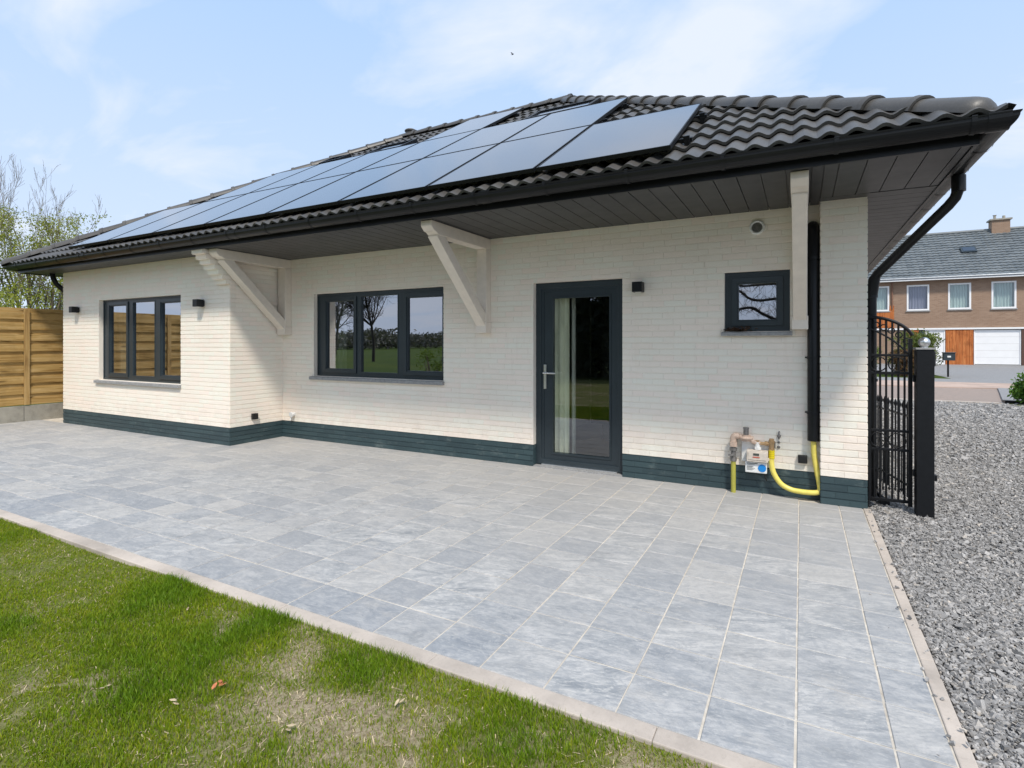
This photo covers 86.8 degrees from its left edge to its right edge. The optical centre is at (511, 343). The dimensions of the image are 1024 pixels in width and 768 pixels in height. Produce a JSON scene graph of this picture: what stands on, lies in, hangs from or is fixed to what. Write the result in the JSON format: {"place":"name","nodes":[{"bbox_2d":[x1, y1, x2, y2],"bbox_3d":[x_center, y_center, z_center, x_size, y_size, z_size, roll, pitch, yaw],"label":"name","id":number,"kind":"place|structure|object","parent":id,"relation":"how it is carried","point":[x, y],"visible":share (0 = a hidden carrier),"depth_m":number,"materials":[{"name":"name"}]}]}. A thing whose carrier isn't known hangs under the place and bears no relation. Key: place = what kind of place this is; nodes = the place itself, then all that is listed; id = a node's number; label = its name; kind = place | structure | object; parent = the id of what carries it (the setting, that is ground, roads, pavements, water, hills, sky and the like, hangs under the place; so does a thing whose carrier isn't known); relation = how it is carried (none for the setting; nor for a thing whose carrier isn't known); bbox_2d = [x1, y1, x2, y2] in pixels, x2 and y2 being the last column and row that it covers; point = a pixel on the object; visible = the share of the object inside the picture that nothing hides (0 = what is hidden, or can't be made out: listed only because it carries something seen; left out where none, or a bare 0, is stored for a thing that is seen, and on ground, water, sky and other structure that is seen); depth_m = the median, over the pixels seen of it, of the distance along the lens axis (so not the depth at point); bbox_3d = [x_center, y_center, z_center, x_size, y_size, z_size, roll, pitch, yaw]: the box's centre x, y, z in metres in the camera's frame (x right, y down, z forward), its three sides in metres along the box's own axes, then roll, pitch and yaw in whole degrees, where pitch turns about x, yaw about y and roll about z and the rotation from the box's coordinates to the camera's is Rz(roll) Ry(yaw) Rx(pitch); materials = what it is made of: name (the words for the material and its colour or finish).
{"place":"outdoors","nodes":[
{"label":"outdoors","id":0,"kind":"place"},
{"bbox_2d":[0,517,711,767],"bbox_3d":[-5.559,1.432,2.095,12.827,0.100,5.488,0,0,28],"label":"grass","id":1,"kind":"structure","parent":0,"point":[147,591],"depth_m":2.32,"materials":[{"name":"green plant"}]},
{"bbox_2d":[212,680,226,688],"bbox_3d":[-1.237,1.429,2.269,0.056,0.015,0.063,0,0,28],"label":"fallen leaf","id":2,"kind":"object","parent":1,"relation":"on","point":[215,684],"visible":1,"depth_m":2.27,"materials":[{"name":"orange plant"}]},
{"bbox_2d":[0,538,651,767],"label":"straw","id":3,"kind":"object","parent":1,"relation":"on","point":[253,697],"visible":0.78,"depth_m":2.12,"materials":[{"name":"beige plant"}]},
{"bbox_2d":[0,418,959,767],"bbox_3d":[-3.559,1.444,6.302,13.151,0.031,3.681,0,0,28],"label":"patio","id":4,"kind":"structure","parent":0,"point":[816,596],"depth_m":3.48,"materials":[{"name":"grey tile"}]},
{"bbox_2d":[5,364,1011,406],"bbox_3d":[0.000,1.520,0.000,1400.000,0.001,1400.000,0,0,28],"label":"ground","id":5,"kind":"structure","parent":0,"point":[61,402],"depth_m":13.88,"materials":[{"name":"grey concrete"}]},
{"bbox_2d":[0,283,51,308],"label":"leafy shrub","id":6,"kind":"object","parent":5,"relation":"on","point":[6,300],"visible":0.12,"depth_m":15.54,"materials":[{"name":"green plant"}]},
{"bbox_2d":[0,307,63,423],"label":"garden fence","id":7,"kind":"object","parent":5,"relation":"on","point":[31,355],"visible":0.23,"depth_m":10.00,"materials":[{"name":"brown wood"}]},
{"bbox_2d":[0,154,110,309],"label":"budding tree","id":8,"kind":"object","parent":5,"relation":"on","point":[20,279],"visible":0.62,"depth_m":17.06,"materials":[{"name":"green plant"}]},
{"bbox_2d":[0,509,781,767],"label":"lawn kerb","id":9,"kind":"structure","parent":5,"relation":"on","point":[698,751],"depth_m":2.35,"materials":[{"name":"beige concrete"}]},
{"bbox_2d":[0,93,1022,508],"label":"bungalow","id":10,"kind":"object","parent":5,"relation":"on","point":[514,319],"visible":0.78,"depth_m":6.05,"materials":[{"name":"beige paint"}]},
{"bbox_2d":[69,306,79,312],"bbox_3d":[-7.632,-0.585,9.441,0.105,0.109,0.124,0,0,28],"label":"wall lamp","id":11,"kind":"object","parent":10,"relation":"attached to","point":[73,309],"visible":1,"depth_m":9.40,"materials":[{"name":"black metal"}]},
{"bbox_2d":[93,295,180,387],"bbox_3d":[-5.978,-0.032,8.686,2.430,1.400,0.190,0,0,28],"label":"window","id":12,"kind":"structure","parent":10,"relation":"in","point":[142,336],"depth_m":8.70,"materials":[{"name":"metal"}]},
{"bbox_2d":[192,299,204,306],"bbox_3d":[-4.492,-0.575,7.764,0.105,0.109,0.124,0,0,28],"label":"wall lamp","id":13,"kind":"object","parent":10,"relation":"attached to","point":[198,302],"visible":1,"depth_m":7.72,"materials":[{"name":"black metal"}]},
{"bbox_2d":[251,413,257,419],"bbox_3d":[-3.729,1.060,7.853,0.054,0.085,0.085,0,0,28],"label":"wall socket","id":14,"kind":"object","parent":10,"relation":"attached to","point":[254,416],"depth_m":7.82,"materials":[{"name":"black plastic"}]},
{"bbox_2d":[289,412,295,419],"bbox_3d":[-3.313,1.098,8.158,0.091,0.132,0.081,0,0,28],"label":"pipe cap","id":15,"kind":"object","parent":10,"relation":"attached to","point":[291,414],"visible":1,"depth_m":8.13,"materials":[{"name":"white plastic"}]},
{"bbox_2d":[250,154,365,192],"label":"solar panel","id":16,"kind":"object","parent":10,"relation":"on","point":[304,175],"visible":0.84,"depth_m":9.27,"materials":[{"name":"black paint"}]},
{"bbox_2d":[309,287,444,384],"bbox_3d":[-1.894,-0.100,7.496,2.395,1.265,0.190,0,0,28],"label":"window","id":17,"kind":"structure","parent":10,"relation":"in","point":[403,295],"depth_m":7.62,"materials":[{"name":"metal"}]},
{"bbox_2d":[230,135,692,222],"bbox_3d":[-2.728,-1.677,6.779,9.600,0.103,0.131,0,0,28],"label":"mounting rail","id":18,"kind":"object","parent":10,"relation":"attached to","point":[686,140],"visible":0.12,"depth_m":4.50,"materials":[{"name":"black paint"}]},
{"bbox_2d":[68,202,202,248],"bbox_3d":[-6.293,-1.998,9.130,1.165,0.948,1.515,0,0,28],"label":"solar panel","id":19,"kind":"object","parent":18,"relation":"attached to","point":[104,237],"visible":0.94,"depth_m":8.99,"materials":[{"name":"black paint"}]},
{"bbox_2d":[107,194,244,241],"bbox_3d":[-5.239,-1.998,8.566,1.165,0.948,1.515,0,0,28],"label":"solar panel","id":20,"kind":"object","parent":18,"relation":"attached to","point":[147,229],"visible":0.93,"depth_m":8.42,"materials":[{"name":"black paint"}]},
{"bbox_2d":[153,184,295,234],"bbox_3d":[-4.185,-1.998,8.004,1.165,0.948,1.515,0,0,28],"label":"solar panel","id":21,"kind":"object","parent":18,"relation":"attached to","point":[201,219],"visible":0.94,"depth_m":7.84,"materials":[{"name":"black paint"}]},
{"bbox_2d":[205,172,354,225],"bbox_3d":[-3.131,-1.998,7.441,1.165,0.948,1.515,0,0,28],"label":"solar panel","id":22,"kind":"object","parent":18,"relation":"attached to","point":[260,208],"visible":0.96,"depth_m":7.26,"materials":[{"name":"black paint"}]},
{"bbox_2d":[266,159,420,215],"bbox_3d":[-2.077,-1.998,6.877,1.165,0.948,1.515,0,0,28],"label":"solar panel","id":23,"kind":"object","parent":18,"relation":"attached to","point":[334,193],"visible":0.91,"depth_m":6.69,"materials":[{"name":"black paint"}]},
{"bbox_2d":[339,143,498,203],"bbox_3d":[-1.023,-1.998,6.314,1.165,0.948,1.515,0,0,28],"label":"solar panel","id":24,"kind":"object","parent":18,"relation":"attached to","point":[422,174],"visible":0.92,"depth_m":6.12,"materials":[{"name":"black paint"}]},
{"bbox_2d":[427,125,590,189],"bbox_3d":[0.031,-1.998,5.751,1.165,0.948,1.515,0,0,28],"label":"solar panel","id":25,"kind":"object","parent":18,"relation":"attached to","point":[518,157],"visible":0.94,"depth_m":5.54,"materials":[{"name":"black paint"}]},
{"bbox_2d":[536,103,701,171],"bbox_3d":[1.085,-1.998,5.188,1.165,0.948,1.515,0,0,28],"label":"solar panel","id":26,"kind":"object","parent":18,"relation":"attached to","point":[663,130],"visible":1,"depth_m":4.97,"materials":[{"name":"black paint"}]},
{"bbox_2d":[506,113,519,118],"bbox_3d":[-0.438,-4.012,9.877,1.280,0.103,0.131,0,0,28],"label":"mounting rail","id":27,"kind":"object","parent":10,"relation":"attached to","point":[515,115],"visible":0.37,"depth_m":9.59,"materials":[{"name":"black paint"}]},
{"bbox_2d":[533,279,621,476],"bbox_3d":[0.755,0.374,6.121,1.058,2.152,0.180,0,0,28],"label":"door","id":28,"kind":"structure","parent":10,"relation":"in","point":[546,293],"depth_m":6.17,"materials":[{"name":"metal"}]},
{"bbox_2d":[614,103,628,110],"bbox_3d":[-1.679,-3.098,8.848,7.300,0.103,0.131,0,0,28],"label":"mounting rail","id":29,"kind":"object","parent":10,"relation":"attached to","point":[625,106],"visible":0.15,"depth_m":7.11,"materials":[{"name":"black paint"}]},
{"bbox_2d":[632,281,643,292],"bbox_3d":[1.319,-0.585,5.652,0.105,0.109,0.124,0,0,28],"label":"wall lamp","id":30,"kind":"object","parent":10,"relation":"attached to","point":[637,287],"visible":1,"depth_m":5.60,"materials":[{"name":"black metal"}]},
{"bbox_2d":[694,112,706,123],"bbox_3d":[-2.350,-2.168,7.486,9.600,0.103,0.131,0,0,28],"label":"mounting rail","id":31,"kind":"object","parent":10,"relation":"attached to","point":[702,116],"visible":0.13,"depth_m":5.21,"materials":[{"name":"black metal"}]},
{"bbox_2d":[721,270,791,335],"bbox_3d":[2.351,-0.385,5.209,0.618,0.627,0.175,0,0,28],"label":"window","id":32,"kind":"structure","parent":10,"relation":"in","point":[781,278],"depth_m":5.19,"materials":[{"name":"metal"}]},
{"bbox_2d":[749,220,764,234],"bbox_3d":[2.339,-1.107,5.168,0.136,0.136,0.026,0,0,28],"label":"air vent","id":33,"kind":"object","parent":10,"relation":"attached to","point":[756,227],"visible":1,"depth_m":5.17,"materials":[{"name":"white plastic"}]},
{"bbox_2d":[728,427,820,494],"bbox_3d":[2.442,1.125,5.040,0.789,0.650,0.154,0,0,28],"label":"gas meter","id":34,"kind":"object","parent":10,"relation":"attached to","point":[758,456],"visible":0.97,"depth_m":5.07,"materials":[{"name":"beige plastic"}]},
{"bbox_2d":[777,431,780,448],"bbox_3d":[2.504,0.906,5.077,0.032,0.165,0.039,0,0,13],"label":"wall hook","id":35,"kind":"object","parent":10,"relation":"attached to","point":[778,436],"depth_m":5.07,"materials":[{"name":"grey metal"}]},
{"bbox_2d":[798,455,806,463],"bbox_3d":[2.670,1.065,4.973,0.075,0.071,0.054,0,0,28],"label":"wall socket","id":36,"kind":"object","parent":10,"relation":"attached to","point":[802,458],"depth_m":4.95,"materials":[{"name":"black plastic"}]},
{"bbox_2d":[805,221,819,441],"bbox_3d":[2.737,-0.115,4.918,0.135,2.000,0.122,0,0,28],"label":"conduit","id":37,"kind":"object","parent":10,"relation":"attached to","point":[813,348],"visible":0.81,"depth_m":4.87,"materials":[{"name":"black plastic"}]},
{"bbox_2d":[863,508,978,767],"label":"gravel kerb","id":38,"kind":"structure","parent":5,"relation":"on","point":[964,755],"depth_m":2.40,"materials":[{"name":"beige concrete"}]},
{"bbox_2d":[889,398,1004,403],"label":"street kerb","id":39,"kind":"structure","parent":5,"relation":"on","point":[962,401],"depth_m":13.29,"materials":[{"name":"beige concrete"}]},
{"bbox_2d":[0,0,1023,308],"label":"sky","id":40,"kind":"structure","parent":0,"point":[143,107],"materials":[{"name":"blue"}]},
{"bbox_2d":[724,326,757,331],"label":"dried leaves","id":41,"kind":"object","parent":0,"point":[735,329],"visible":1,"depth_m":5.23,"materials":[{"name":"brown plant"}]},
{"bbox_2d":[877,374,950,378],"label":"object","id":42,"kind":"structure","parent":0,"point":[889,375],"depth_m":23.07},
{"bbox_2d":[888,348,913,376],"bbox_3d":[17.114,0.858,23.244,1.581,1.287,1.662,0,0,28],"label":"conifer shrub","id":43,"kind":"object","parent":42,"relation":"on","point":[895,361],"visible":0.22,"depth_m":23.25,"materials":[{"name":"green plant"}]},
{"bbox_2d":[883,328,944,374],"bbox_3d":[17.958,0.412,24.176,2.290,2.201,1.897,0,0,28],"label":"conifer shrub","id":44,"kind":"object","parent":42,"relation":"on","point":[932,338],"visible":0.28,"depth_m":23.86,"materials":[{"name":"green plant"}]},
{"bbox_2d":[877,386,1001,401],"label":"road","id":45,"kind":"structure","parent":0,"point":[972,394],"depth_m":15.42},
{"bbox_2d":[998,388,1021,399],"bbox_3d":[16.563,1.449,13.657,7.650,0.062,5.100,0,0,28],"label":"grey crossing","id":46,"kind":"object","parent":45,"relation":"on","point":[1004,392],"visible":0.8,"depth_m":15.12,"materials":[{"name":"grey concrete"}]},
{"bbox_2d":[1002,400,1023,403],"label":"dark kerb","id":47,"kind":"structure","parent":45,"relation":"on","point":[1009,401],"depth_m":13.00,"materials":[{"name":"black plastic"}]},
{"bbox_2d":[877,380,1011,388],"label":"pavement","id":48,"kind":"structure","parent":0,"point":[971,385],"depth_m":18.76,"materials":[{"name":"grey concrete"}]},
{"bbox_2d":[866,399,1023,767],"bbox_3d":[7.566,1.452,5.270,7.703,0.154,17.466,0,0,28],"label":"gravel","id":49,"kind":"structure","parent":0,"point":[934,573],"depth_m":3.55,"materials":[{"name":"grey gravel"}]},
{"bbox_2d":[877,491,889,505],"bbox_3d":[3.375,1.351,4.957,0.099,0.218,0.229,0,0,12],"label":"ground stop","id":50,"kind":"object","parent":49,"relation":"on","point":[884,502],"visible":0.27,"depth_m":4.87,"materials":[{"name":"black paint"}]},
{"bbox_2d":[913,337,936,518],"bbox_3d":[3.476,0.720,4.560,0.164,1.540,0.134,0,0,28],"label":"gate post","id":51,"kind":"object","parent":49,"relation":"on","point":[925,476],"visible":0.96,"depth_m":4.51,"materials":[{"name":"black metal"}]},
{"bbox_2d":[868,315,913,506],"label":"garden gate","id":52,"kind":"structure","parent":51,"relation":"attached to","point":[904,373],"depth_m":4.72,"materials":[{"name":"black metal"}]},
{"bbox_2d":[867,215,1023,365],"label":"neighbour house","id":53,"kind":"structure","parent":0,"point":[961,293],"depth_m":36.47,"materials":[{"name":"beige brick"}]},
{"bbox_2d":[877,286,889,311],"bbox_3d":[25.901,-3.090,38.313,1.390,1.820,0.355,0,0,28],"label":"window","id":54,"kind":"structure","parent":53,"relation":"in","point":[883,292],"depth_m":38.24,"materials":[{"name":"white paint"}]},
{"bbox_2d":[906,285,929,311],"bbox_3d":[27.903,-3.085,37.243,1.350,1.830,0.355,0,0,28],"label":"window","id":55,"kind":"structure","parent":53,"relation":"in","point":[917,295],"depth_m":37.29,"materials":[{"name":"white paint"}]},
{"bbox_2d":[925,330,944,363],"bbox_3d":[28.708,0.265,36.754,1.090,2.330,0.110,0,0,28],"label":"garage door","id":56,"kind":"structure","parent":53,"relation":"in","point":[942,332],"depth_m":36.59,"materials":[{"name":"white paint"}]},
{"bbox_2d":[947,283,971,310],"bbox_3d":[29.884,-3.105,36.185,1.310,1.810,0.355,0,0,28],"label":"window","id":57,"kind":"structure","parent":53,"relation":"in","point":[959,294],"depth_m":36.24,"materials":[{"name":"white paint"}]},
{"bbox_2d":[973,329,1020,364],"bbox_3d":[31.559,0.267,35.237,2.350,2.365,0.100,0,0,28],"label":"garage door","id":58,"kind":"structure","parent":53,"relation":"in","point":[1004,343],"depth_m":35.22,"materials":[{"name":"white paint"}]},
{"bbox_2d":[990,281,1017,309],"bbox_3d":[31.873,-3.100,35.123,1.337,1.840,0.355,0,0,28],"label":"window","id":59,"kind":"structure","parent":53,"relation":"in","point":[1003,293],"depth_m":35.17,"materials":[{"name":"white paint"}]},
{"bbox_2d":[877,363,1023,383],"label":"driveway","id":60,"kind":"structure","parent":0,"point":[985,373],"depth_m":25.50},
{"bbox_2d":[941,352,955,376],"bbox_3d":[18.520,0.930,22.957,0.440,1.100,0.310,0,0,28],"label":"letterbox","id":61,"kind":"object","parent":60,"relation":"on","point":[948,356],"visible":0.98,"depth_m":22.88,"materials":[{"name":"black paint"}]},
{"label":"flower bed","id":62,"kind":"structure","parent":0,"visible":0},
{"bbox_2d":[1007,370,1023,402],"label":"laurel shrub","id":63,"kind":"object","parent":62,"relation":"on","point":[1017,390],"visible":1,"depth_m":12.73,"materials":[{"name":"green plant"}]},
{"bbox_3d":[-2.061,-2.602,8.133,7.300,0.103,0.131,0,0,28],"label":"mounting rail","id":64,"kind":"object","parent":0,"visible":0},
{"bbox_2d":[206,164,318,201],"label":"solar panel","id":65,"kind":"object","parent":64,"relation":"attached to","point":[257,185],"visible":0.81,"depth_m":9.83,"materials":[{"name":"black paint"}]},
{"bbox_2d":[300,142,419,182],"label":"solar panel","id":66,"kind":"object","parent":64,"relation":"attached to","point":[361,162],"visible":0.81,"depth_m":8.69,"materials":[{"name":"black paint"}]},
{"bbox_2d":[357,129,479,171],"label":"solar panel","id":67,"kind":"object","parent":64,"relation":"attached to","point":[422,150],"visible":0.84,"depth_m":8.12,"materials":[{"name":"black paint"}]},
{"bbox_2d":[425,114,548,157],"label":"solar panel","id":68,"kind":"object","parent":64,"relation":"attached to","point":[492,135],"visible":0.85,"depth_m":7.55,"materials":[{"name":"black paint"}]},
{"bbox_2d":[502,97,627,142],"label":"solar panel","id":69,"kind":"object","parent":64,"relation":"attached to","point":[592,114],"visible":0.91,"depth_m":6.97,"materials":[{"name":"black paint"}]},
{"bbox_3d":[-0.800,-3.542,9.200,1.280,0.103,0.131,0,0,28],"label":"mounting rail","id":70,"kind":"object","parent":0,"visible":0},
{"bbox_2d":[422,107,523,141],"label":"solar panel","id":71,"kind":"object","parent":70,"relation":"attached to","point":[479,123],"visible":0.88,"depth_m":9.46,"materials":[{"name":"black paint"}]}
]}

